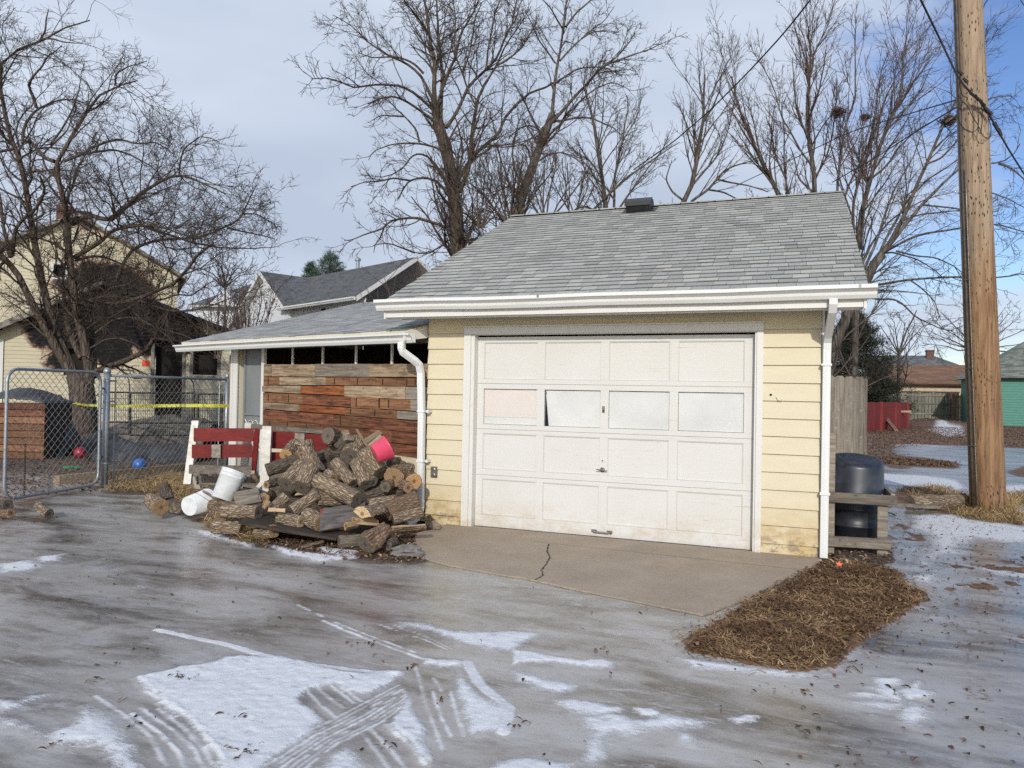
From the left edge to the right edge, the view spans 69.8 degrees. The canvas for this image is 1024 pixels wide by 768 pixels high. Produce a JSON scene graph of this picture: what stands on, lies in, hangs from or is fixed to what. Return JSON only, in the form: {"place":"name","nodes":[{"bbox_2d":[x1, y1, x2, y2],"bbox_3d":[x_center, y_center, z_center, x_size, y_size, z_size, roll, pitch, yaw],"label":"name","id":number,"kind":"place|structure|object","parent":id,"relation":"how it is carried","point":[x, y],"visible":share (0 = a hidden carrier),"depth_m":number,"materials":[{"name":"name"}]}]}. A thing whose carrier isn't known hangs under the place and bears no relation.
{"place":"outdoors","nodes":[
{"label":"outdoors","id":0,"kind":"place"},
{"bbox_2d":[0,419,1023,767],"bbox_3d":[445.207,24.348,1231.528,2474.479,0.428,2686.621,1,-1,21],"label":"ground","id":1,"kind":"structure","parent":0,"point":[640,693],"depth_m":4.06,"materials":[{"name":"ice"}]},
{"bbox_2d":[0,387,72,458],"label":"wooden bin","id":2,"kind":"object","parent":1,"relation":"on","point":[14,407],"visible":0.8,"depth_m":14.60,"materials":[{"name":"brown wood"}]},
{"bbox_2d":[57,395,85,456],"bbox_3d":[-9.555,0.867,15.498,0.630,1.270,1.104,1,-1,0],"label":"draped tarp","id":3,"kind":"object","parent":1,"relation":"on","point":[67,438],"visible":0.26,"depth_m":15.42,"materials":[{"name":"plastic"}]},
{"bbox_2d":[53,472,100,484],"bbox_3d":[-6.674,1.444,11.275,0.140,0.130,0.668,1,-1,25],"label":"edging timber","id":4,"kind":"object","parent":1,"relation":"on","point":[72,477],"visible":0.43,"depth_m":11.17,"materials":[{"name":"beige wood"}]},
{"bbox_2d":[0,451,222,497],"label":"yard leaves","id":5,"kind":"object","parent":1,"relation":"on","point":[69,464],"visible":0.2,"depth_m":12.55,"materials":[{"name":"brown plant"}]},
{"bbox_2d":[0,204,232,429],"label":"burnt house","id":6,"kind":"structure","parent":1,"relation":"on","point":[19,350],"depth_m":25.01,"materials":[{"name":"yellow"}]},
{"bbox_2d":[108,463,185,478],"bbox_3d":[-6.162,1.473,12.500,0.100,0.120,1.636,1,-1,25],"label":"edging timber","id":7,"kind":"object","parent":1,"relation":"on","point":[131,471],"visible":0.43,"depth_m":12.37,"materials":[{"name":"beige wood"}]},
{"bbox_2d":[87,433,207,462],"bbox_3d":[-7.257,1.269,14.898,2.188,0.536,1.218,1,-1,0],"label":"crumpled tarp","id":8,"kind":"object","parent":1,"relation":"on","point":[137,449],"visible":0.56,"depth_m":14.59,"materials":[{"name":"plastic"}]},
{"bbox_2d":[81,414,223,450],"bbox_3d":[-8.393,1.129,17.493,2.756,0.834,2.930,1,-1,0],"label":"rubble mound","id":9,"kind":"object","parent":1,"relation":"on","point":[120,429],"visible":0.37,"depth_m":16.83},
{"bbox_2d":[143,492,169,515],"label":"firewood log","id":10,"kind":"object","parent":1,"relation":"on","point":[157,504],"visible":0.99,"depth_m":8.21,"materials":[{"name":"brown wood"}]},
{"bbox_2d":[0,0,321,438],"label":"bare tree","id":11,"kind":"object","parent":1,"relation":"on","point":[85,351],"visible":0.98,"depth_m":17.99,"materials":[{"name":"brown plant"}]},
{"bbox_2d":[72,402,228,406],"bbox_3d":[-7.787,0.422,14.829,0.396,0.265,9.703,2,-1,-43],"label":"barrier tape","id":12,"kind":"object","parent":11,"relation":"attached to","point":[192,405],"visible":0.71,"depth_m":12.69,"materials":[{"name":"plastic"}]},
{"bbox_2d":[101,367,228,487],"bbox_3d":[-5.577,0.658,12.043,0.100,1.760,2.823,1,-1,16],"label":"chain link fence","id":13,"kind":"object","parent":1,"relation":"on","point":[108,375],"visible":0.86,"depth_m":11.41,"materials":[{"name":"metal"}]},
{"bbox_2d":[2,367,104,499],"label":"chain link gate","id":14,"kind":"structure","parent":13,"relation":"attached to","point":[6,431],"depth_m":9.67,"materials":[{"name":"metal"}]},
{"bbox_2d":[109,374,224,435],"bbox_3d":[-7.006,0.446,15.202,2.899,1.295,0.067,1,-1,0],"label":"dog pen","id":15,"kind":"object","parent":1,"relation":"on","point":[180,422],"visible":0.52,"depth_m":15.19,"materials":[{"name":"black metal"}]},
{"bbox_2d":[85,468,292,546],"bbox_3d":[-4.102,1.475,9.661,1.953,0.166,6.488,2,-1,-44],"label":"straw","id":16,"kind":"object","parent":1,"relation":"on","point":[178,486],"visible":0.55,"depth_m":10.49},
{"bbox_2d":[181,489,212,515],"bbox_3d":[-3.456,1.301,8.094,0.263,0.263,0.323,1,-1,21],"label":"white bucket","id":17,"kind":"object","parent":16,"relation":"on","point":[194,503],"visible":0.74,"depth_m":7.97,"materials":[{"name":"plastic"}]},
{"bbox_2d":[207,499,234,508],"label":"firewood log","id":18,"kind":"object","parent":16,"relation":"on","point":[213,501],"visible":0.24,"depth_m":7.73,"materials":[{"name":"brown wood"}]},
{"bbox_2d":[212,467,246,501],"bbox_3d":[-3.001,1.073,7.808,0.296,0.394,0.356,1,-1,21],"label":"white bucket","id":19,"kind":"object","parent":18,"relation":"on","point":[230,481],"visible":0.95,"depth_m":7.71,"materials":[{"name":"plastic"}]},
{"bbox_2d":[210,520,244,534],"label":"firewood log","id":20,"kind":"object","parent":16,"relation":"on","point":[221,527],"visible":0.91,"depth_m":7.13,"materials":[{"name":"brown wood"}]},
{"bbox_2d":[252,524,278,539],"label":"firewood log","id":21,"kind":"object","parent":16,"relation":"on","point":[268,534],"visible":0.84,"depth_m":7.05,"materials":[{"name":"brown wood"}]},
{"bbox_2d":[180,251,255,350],"bbox_3d":[-15.409,-2.850,40.240,4.923,9.296,3.734,1,-1,21],"label":"bare tree","id":22,"kind":"object","parent":1,"relation":"on","point":[252,264],"visible":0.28,"depth_m":39.98,"materials":[{"name":"brown plant"}]},
{"bbox_2d":[188,284,251,324],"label":"house","id":23,"kind":"structure","parent":1,"relation":"on","point":[203,302],"depth_m":44.12,"materials":[{"name":"paint"}]},
{"bbox_2d":[183,421,259,488],"bbox_3d":[-3.425,0.884,8.856,1.018,0.879,0.815,1,-1,-5],"label":"slatted bench","id":24,"kind":"object","parent":1,"relation":"on","point":[199,476],"visible":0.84,"depth_m":8.68,"materials":[{"name":"white paint"}]},
{"bbox_2d":[196,263,291,371],"bbox_3d":[-5.400,-0.438,15.419,2.526,4.240,1.778,1,-1,21],"label":"bare shrub","id":25,"kind":"object","parent":1,"relation":"on","point":[236,317],"visible":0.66,"depth_m":15.41,"materials":[{"name":"brown plant"}]},
{"bbox_2d":[251,424,327,493],"bbox_3d":[-2.664,0.905,8.507,0.970,0.840,0.487,1,-1,7],"label":"slatted bench","id":26,"kind":"object","parent":1,"relation":"on","point":[271,440],"visible":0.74,"depth_m":8.60,"materials":[{"name":"white paint"}]},
{"bbox_2d":[173,302,431,524],"bbox_3d":[-2.102,-0.015,11.344,5.650,3.256,4.023,1,-1,38],"label":"lean to shed","id":27,"kind":"object","parent":1,"relation":"on","point":[362,368],"visible":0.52,"depth_m":9.70,"materials":[{"name":"paint"}]},
{"bbox_2d":[242,349,261,487],"bbox_3d":[-3.751,0.489,10.635,0.528,2.030,0.035,1,-1,38],"label":"screen door","id":28,"kind":"structure","parent":27,"relation":"in","point":[252,358],"depth_m":10.67,"materials":[{"name":"white paint"}]},
{"bbox_2d":[282,495,322,514],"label":"firewood log","id":29,"kind":"object","parent":1,"relation":"on","point":[293,499],"visible":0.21,"depth_m":8.02,"materials":[{"name":"brown wood"}]},
{"bbox_2d":[323,462,358,487],"bbox_3d":[-1.977,1.048,8.474,0.418,0.338,0.334,-7,0,-7],"label":"firewood log","id":30,"kind":"object","parent":29,"relation":"on","point":[326,465],"visible":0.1,"depth_m":8.35,"materials":[{"name":"brown wood"}]},
{"bbox_2d":[329,444,340,458],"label":"firewood log","id":31,"kind":"object","parent":30,"relation":"on","point":[334,452],"visible":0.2,"depth_m":8.38,"materials":[{"name":"brown wood"}]},
{"bbox_2d":[321,427,341,444],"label":"firewood log","id":32,"kind":"object","parent":31,"relation":"on","point":[331,435],"visible":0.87,"depth_m":8.22,"materials":[{"name":"brown wood"}]},
{"bbox_2d":[219,257,429,366],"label":"white house","id":33,"kind":"structure","parent":1,"relation":"on","point":[299,296],"depth_m":36.81,"materials":[{"name":"paint"}]},
{"bbox_2d":[309,249,345,276],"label":"evergreen tree","id":34,"kind":"object","parent":1,"relation":"on","point":[331,267],"visible":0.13,"depth_m":45.68,"materials":[{"name":"green plant"}]},
{"bbox_2d":[338,534,359,547],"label":"firewood log","id":35,"kind":"object","parent":1,"relation":"on","point":[347,540],"visible":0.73,"depth_m":6.79,"materials":[{"name":"grey wood"}]},
{"bbox_2d":[344,519,359,530],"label":"firewood log","id":36,"kind":"object","parent":35,"relation":"on","point":[350,525],"visible":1,"depth_m":6.98,"materials":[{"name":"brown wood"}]},
{"bbox_2d":[352,517,378,525],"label":"firewood log","id":37,"kind":"object","parent":36,"relation":"on","point":[369,521],"visible":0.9,"depth_m":7.11,"materials":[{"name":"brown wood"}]},
{"bbox_2d":[353,503,388,517],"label":"firewood log","id":38,"kind":"object","parent":37,"relation":"on","point":[370,510],"visible":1,"depth_m":7.01,"materials":[{"name":"brown wood"}]},
{"bbox_2d":[356,522,392,553],"bbox_3d":[-1.243,1.395,6.709,0.253,0.224,0.278,0,23,42],"label":"firewood log","id":39,"kind":"object","parent":1,"relation":"on","point":[372,540],"visible":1,"depth_m":6.63,"materials":[{"name":"brown wood"}]},
{"bbox_2d":[390,544,423,556],"bbox_3d":[-0.952,1.518,6.658,0.314,0.107,0.256,1,-1,-8],"label":"stone","id":40,"kind":"object","parent":1,"relation":"on","point":[410,550],"visible":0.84,"depth_m":6.59,"materials":[{"name":"stone"}]},
{"bbox_2d":[288,0,588,270],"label":"bare tree","id":41,"kind":"object","parent":1,"relation":"on","point":[458,242],"visible":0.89,"depth_m":21.58,"materials":[{"name":"brown plant"}]},
{"bbox_2d":[392,81,603,252],"bbox_3d":[-0.343,-3.097,20.096,5.432,9.855,3.517,1,-1,21],"label":"brush thicket","id":42,"kind":"object","parent":1,"relation":"on","point":[512,189],"visible":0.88,"depth_m":20.11,"materials":[{"name":"brown plant"}]},
{"bbox_2d":[6,506,1023,767],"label":"fallen leaves","id":43,"kind":"object","parent":1,"relation":"on","point":[610,672],"visible":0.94,"depth_m":4.10,"materials":[{"name":"brown plant"}]},
{"bbox_2d":[212,523,905,570],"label":"bark chips","id":44,"kind":"object","parent":1,"relation":"on","point":[398,557],"visible":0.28,"depth_m":6.87,"materials":[{"name":"wood"}]},
{"bbox_2d":[238,513,354,540],"bbox_3d":[-2.099,1.397,7.259,1.214,0.130,0.639,1,-1,10],"label":"black sheet","id":45,"kind":"object","parent":44,"relation":"on","point":[265,521],"visible":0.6,"depth_m":7.04,"materials":[{"name":"brown plastic"}]},
{"bbox_2d":[219,503,263,518],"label":"firewood log","id":46,"kind":"object","parent":45,"relation":"on","point":[235,511],"visible":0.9,"depth_m":7.35,"materials":[{"name":"brown wood"}]},
{"bbox_2d":[233,488,261,504],"bbox_3d":[-2.771,1.188,7.675,0.262,0.160,0.045,-6,-24,-35],"label":"plank","id":47,"kind":"object","parent":46,"relation":"on","point":[249,497],"visible":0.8,"depth_m":7.66,"materials":[{"name":"grey wood"}]},
{"bbox_2d":[260,490,276,503],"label":"firewood log","id":48,"kind":"object","parent":47,"relation":"on","point":[270,496],"visible":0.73,"depth_m":7.76,"materials":[{"name":"brown wood"}]},
{"bbox_2d":[263,477,278,488],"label":"firewood log","id":49,"kind":"object","parent":48,"relation":"on","point":[270,483],"visible":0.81,"depth_m":7.81,"materials":[{"name":"brown wood"}]},
{"bbox_2d":[265,458,290,476],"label":"firewood log","id":50,"kind":"object","parent":49,"relation":"on","point":[278,466],"visible":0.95,"depth_m":7.95,"materials":[{"name":"brown wood"}]},
{"bbox_2d":[275,513,303,526],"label":"firewood log","id":51,"kind":"object","parent":45,"relation":"on","point":[291,519],"visible":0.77,"depth_m":7.20,"materials":[{"name":"brown wood"}]},
{"bbox_2d":[288,489,320,514],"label":"firewood log","id":52,"kind":"object","parent":51,"relation":"on","point":[309,499],"visible":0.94,"depth_m":7.38,"materials":[{"name":"brown wood"}]},
{"bbox_2d":[292,462,319,493],"bbox_3d":[-2.195,1.005,7.841,0.212,0.214,0.300,1,38,12],"label":"firewood log","id":53,"kind":"object","parent":52,"relation":"on","point":[302,482],"visible":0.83,"depth_m":7.75,"materials":[{"name":"brown wood"}]},
{"bbox_2d":[277,459,306,491],"bbox_3d":[-2.335,0.983,7.896,0.219,0.208,0.335,1,32,24],"label":"firewood log","id":54,"kind":"object","parent":53,"relation":"on","point":[286,479],"visible":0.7,"depth_m":7.79,"materials":[{"name":"brown wood"}]},
{"bbox_2d":[297,439,325,472],"bbox_3d":[-2.227,0.823,8.102,0.240,0.410,0.271,-35,-20,29],"label":"firewood log","id":55,"kind":"object","parent":54,"relation":"on","point":[308,455],"visible":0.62,"depth_m":8.04,"materials":[{"name":"brown wood"}]},
{"bbox_2d":[301,507,319,530],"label":"firewood log","id":56,"kind":"object","parent":45,"relation":"on","point":[310,518],"visible":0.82,"depth_m":7.13,"materials":[{"name":"brown wood"}]},
{"bbox_2d":[319,502,364,531],"bbox_3d":[-1.654,1.302,7.213,0.608,0.209,0.211,2,-1,-44],"label":"leaning sheet","id":57,"kind":"object","parent":45,"relation":"on","point":[336,517],"visible":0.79,"depth_m":7.16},
{"bbox_2d":[312,472,362,507],"bbox_3d":[-1.785,1.077,7.472,0.565,0.177,0.176,20,8,27],"label":"firewood log","id":58,"kind":"object","parent":57,"relation":"on","point":[339,490],"visible":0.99,"depth_m":7.40,"materials":[{"name":"brown wood"}]},
{"bbox_2d":[361,501,392,523],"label":"firewood log","id":59,"kind":"object","parent":44,"relation":"on","point":[385,520],"visible":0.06,"depth_m":7.75,"materials":[{"name":"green wood"}]},
{"bbox_2d":[316,490,346,506],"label":"firewood log","id":60,"kind":"object","parent":59,"relation":"on","point":[326,500],"visible":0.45,"depth_m":7.52,"materials":[{"name":"brown wood"}]},
{"bbox_2d":[323,468,337,479],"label":"firewood log","id":61,"kind":"object","parent":60,"relation":"on","point":[331,473],"visible":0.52,"depth_m":7.87,"materials":[{"name":"brown wood"}]},
{"bbox_2d":[330,457,357,487],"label":"firewood log","id":62,"kind":"object","parent":61,"relation":"on","point":[342,470],"visible":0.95,"depth_m":7.84,"materials":[{"name":"brown wood"}]},
{"bbox_2d":[364,480,405,500],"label":"firewood log","id":63,"kind":"object","parent":59,"relation":"on","point":[373,492],"visible":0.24,"depth_m":7.92,"materials":[{"name":"brown wood"}]},
{"bbox_2d":[350,457,372,489],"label":"firewood log","id":64,"kind":"object","parent":63,"relation":"on","point":[362,475],"visible":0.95,"depth_m":7.80,"materials":[{"name":"brown wood"}]},
{"bbox_2d":[369,474,377,486],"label":"firewood log","id":65,"kind":"object","parent":64,"relation":"on","point":[374,479],"visible":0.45,"depth_m":7.83,"materials":[{"name":"grey wood"}]},
{"bbox_2d":[356,446,387,479],"bbox_3d":[-1.517,0.860,7.966,0.335,0.220,0.233,47,25,28],"label":"firewood log","id":66,"kind":"object","parent":65,"relation":"on","point":[373,466],"visible":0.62,"depth_m":7.87,"materials":[{"name":"brown wood"}]},
{"bbox_2d":[340,435,365,464],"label":"firewood log","id":67,"kind":"object","parent":66,"relation":"on","point":[349,451],"visible":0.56,"depth_m":8.04,"materials":[{"name":"brown wood"}]},
{"bbox_2d":[370,436,394,462],"bbox_3d":[-1.371,0.690,7.756,0.256,0.289,0.276,1,-1,-22],"label":"pink tub","id":68,"kind":"object","parent":66,"relation":"on","point":[381,449],"visible":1,"depth_m":7.66,"materials":[{"name":"plastic"}]},
{"bbox_2d":[380,479,394,492],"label":"firewood log","id":69,"kind":"object","parent":63,"relation":"on","point":[388,485],"visible":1,"depth_m":7.76,"materials":[{"name":"brown wood"}]},
{"bbox_2d":[384,460,411,486],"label":"firewood log","id":70,"kind":"object","parent":69,"relation":"on","point":[396,472],"visible":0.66,"depth_m":7.85,"materials":[{"name":"brown wood"}]},
{"bbox_2d":[391,524,425,532],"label":"firewood log","id":71,"kind":"object","parent":44,"relation":"on","point":[407,528],"visible":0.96,"depth_m":7.11,"materials":[{"name":"brown wood"}]},
{"bbox_2d":[392,505,423,524],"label":"firewood log","id":72,"kind":"object","parent":71,"relation":"on","point":[409,515],"visible":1,"depth_m":7.30,"materials":[{"name":"brown wood"}]},
{"bbox_2d":[383,491,420,520],"bbox_3d":[-1.111,1.228,7.411,0.343,0.212,0.217,-18,7,-21],"label":"firewood log","id":73,"kind":"object","parent":72,"relation":"on","point":[406,501],"visible":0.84,"depth_m":7.34,"materials":[{"name":"brown wood"}]},
{"bbox_2d":[834,503,876,537],"bbox_3d":[3.490,1.339,7.490,0.500,0.520,0.500,1,-1,21],"label":"compost barrel","id":74,"kind":"object","parent":44,"relation":"on","point":[855,520],"visible":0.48,"depth_m":7.28,"materials":[{"name":"black plastic"}]},
{"bbox_2d":[835,453,884,494],"bbox_3d":[3.497,0.915,7.506,0.579,0.398,0.591,1,-1,21],"label":"upturned tub","id":75,"kind":"object","parent":74,"relation":"on","point":[859,473],"visible":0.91,"depth_m":7.28,"materials":[{"name":"black rubber"}]},
{"bbox_2d":[462,0,691,243],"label":"bare tree","id":76,"kind":"object","parent":1,"relation":"on","point":[554,118],"visible":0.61,"depth_m":23.02,"materials":[{"name":"brown plant"}]},
{"bbox_2d":[415,524,818,615],"bbox_3d":[0.644,1.611,6.502,3.920,0.069,2.314,1,-1,21],"label":"concrete apron","id":77,"kind":"object","parent":1,"relation":"on","point":[700,585],"visible":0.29,"depth_m":6.44,"materials":[{"name":"concrete"}]},
{"bbox_2d":[553,23,683,209],"bbox_3d":[3.156,-4.342,22.318,4.225,12.525,3.231,1,-1,-2],"label":"bare tree","id":78,"kind":"object","parent":1,"relation":"on","point":[604,188],"visible":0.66,"depth_m":21.97,"materials":[{"name":"brown plant"}]},
{"bbox_2d":[373,190,877,560],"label":"garage","id":79,"kind":"structure","parent":1,"relation":"on","point":[644,369],"depth_m":7.67,"materials":[{"name":"yellow"}]},
{"bbox_2d":[475,334,754,550],"bbox_3d":[0.981,0.554,7.686,2.957,2.127,0.089,1,-1,21],"label":"garage door","id":80,"kind":"structure","parent":79,"relation":"in","point":[663,484],"depth_m":7.65,"materials":[{"name":"paint"}]},
{"bbox_2d":[657,30,777,202],"bbox_3d":[5.925,-4.344,22.054,3.428,12.624,2.953,1,-1,-1],"label":"bare tree","id":81,"kind":"object","parent":1,"relation":"on","point":[696,152],"visible":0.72,"depth_m":21.96,"materials":[{"name":"brown plant"}]},
{"bbox_2d":[697,0,815,196],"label":"bare tree","id":82,"kind":"object","parent":1,"relation":"on","point":[765,171],"visible":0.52,"depth_m":21.98,"materials":[{"name":"brown plant"}]},
{"bbox_2d":[742,0,861,193],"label":"bare tree","id":83,"kind":"object","parent":1,"relation":"on","point":[808,72],"visible":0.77,"depth_m":20.97,"materials":[{"name":"brown plant"}]},
{"bbox_2d":[820,375,867,454],"bbox_3d":[5.230,0.774,12.215,1.226,1.887,0.025,1,-1,22],"label":"privacy fence","id":84,"kind":"object","parent":1,"relation":"on","point":[848,408],"visible":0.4,"depth_m":12.08,"materials":[{"name":"wood"}]},
{"bbox_2d":[832,310,920,425],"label":"evergreen tree","id":85,"kind":"object","parent":1,"relation":"on","point":[886,387],"visible":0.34,"depth_m":42.80,"materials":[{"name":"green plant"}]},
{"bbox_2d":[806,0,954,434],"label":"bare tree","id":86,"kind":"object","parent":1,"relation":"on","point":[860,226],"visible":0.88,"depth_m":19.93,"materials":[{"name":"brown plant"}]},
{"bbox_2d":[828,432,939,555],"bbox_3d":[3.702,1.082,7.421,1.038,1.180,0.948,1,-1,21],"label":"timber frame","id":87,"kind":"object","parent":1,"relation":"on","point":[880,543],"visible":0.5,"depth_m":7.05,"materials":[{"name":"grey wood"}]},
{"bbox_2d":[863,402,910,430],"bbox_3d":[18.418,1.635,36.426,1.751,1.487,9.376,1,-1,35],"label":"red fence","id":88,"kind":"object","parent":1,"relation":"on","point":[894,416],"visible":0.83,"depth_m":36.39,"materials":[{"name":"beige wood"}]},
{"bbox_2d":[879,305,921,402],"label":"bare tree","id":89,"kind":"object","parent":1,"relation":"on","point":[900,349],"visible":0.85,"depth_m":44.87,"materials":[{"name":"brown plant"}]},
{"bbox_2d":[873,391,958,419],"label":"chain-link fence","id":90,"kind":"object","parent":1,"relation":"on","point":[926,403],"visible":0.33,"depth_m":50.64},
{"bbox_2d":[824,1,1023,412],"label":"bare tree","id":91,"kind":"object","parent":1,"relation":"on","point":[839,336],"visible":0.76,"depth_m":16.41,"materials":[{"name":"brown plant"}]},
{"bbox_2d":[904,493,968,509],"bbox_3d":[5.859,1.627,10.091,0.984,0.228,0.224,1,-1,-17],"label":"landscape timber","id":92,"kind":"object","parent":1,"relation":"on","point":[950,501],"visible":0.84,"depth_m":10.01,"materials":[{"name":"brown wood"}]},
{"bbox_2d":[867,419,1023,467],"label":"leaf litter","id":93,"kind":"object","parent":1,"relation":"on","point":[921,462],"visible":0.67,"depth_m":27.47,"materials":[{"name":"plant"}]},
{"bbox_2d":[951,394,961,420],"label":"picket fence","id":94,"kind":"object","parent":1,"relation":"on","point":[957,418],"visible":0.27,"depth_m":50.74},
{"bbox_2d":[916,293,1023,351],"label":"bare tree","id":95,"kind":"object","parent":1,"relation":"on","point":[962,333],"visible":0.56,"depth_m":62.59,"materials":[{"name":"brown plant"}]},
{"bbox_2d":[953,0,1006,509],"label":"utility pole","id":96,"kind":"object","parent":1,"relation":"on","point":[986,456],"visible":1,"depth_m":9.83,"materials":[{"name":"wood"}]},
{"bbox_2d":[736,100,955,185],"bbox_3d":[7.388,-5.328,17.444,0.969,3.073,15.034,1,-1,5],"label":"overhead cable","id":97,"kind":"object","parent":96,"relation":"attached to","point":[861,128],"visible":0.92,"depth_m":15.73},
{"bbox_2d":[920,0,985,105],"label":"overhead cable","id":98,"kind":"object","parent":96,"relation":"attached to","point":[952,65],"visible":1,"depth_m":9.68,"materials":[{"name":"rubber"}]},
{"bbox_2d":[954,342,1023,426],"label":"green garage","id":99,"kind":"structure","parent":1,"relation":"on","point":[1012,372],"depth_m":44.88,"materials":[{"name":"teal"}]},
{"bbox_2d":[0,0,1023,378],"label":"sky","id":100,"kind":"structure","parent":0,"point":[229,58],"materials":[{"name":"blue"}]},
{"bbox_2d":[633,0,810,169],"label":"overhead cable","id":101,"kind":"object","parent":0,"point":[807,3],"visible":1,"depth_m":16.45,"materials":[{"name":"rubber"}]},
{"bbox_2d":[662,557,969,687],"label":"dry grass","id":102,"kind":"structure","parent":0,"point":[723,625],"depth_m":4.89,"materials":[{"name":"plant"}]},
{"bbox_2d":[872,350,958,364],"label":"house","id":103,"kind":"structure","parent":0,"point":[925,359],"depth_m":87.00,"materials":[{"name":"brown wood"}]},
{"bbox_2d":[877,365,964,420],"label":"brown roof garage","id":104,"kind":"structure","parent":0,"point":[928,379],"depth_m":56.43,"materials":[{"name":"beige paint"}]},
{"bbox_2d":[900,391,959,418],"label":"picket fence","id":105,"kind":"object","parent":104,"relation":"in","point":[928,392],"depth_m":55.77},
{"bbox_2d":[892,482,1023,523],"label":"dry grass","id":106,"kind":"structure","parent":0,"point":[994,515],"depth_m":9.68,"materials":[{"name":"plant"}]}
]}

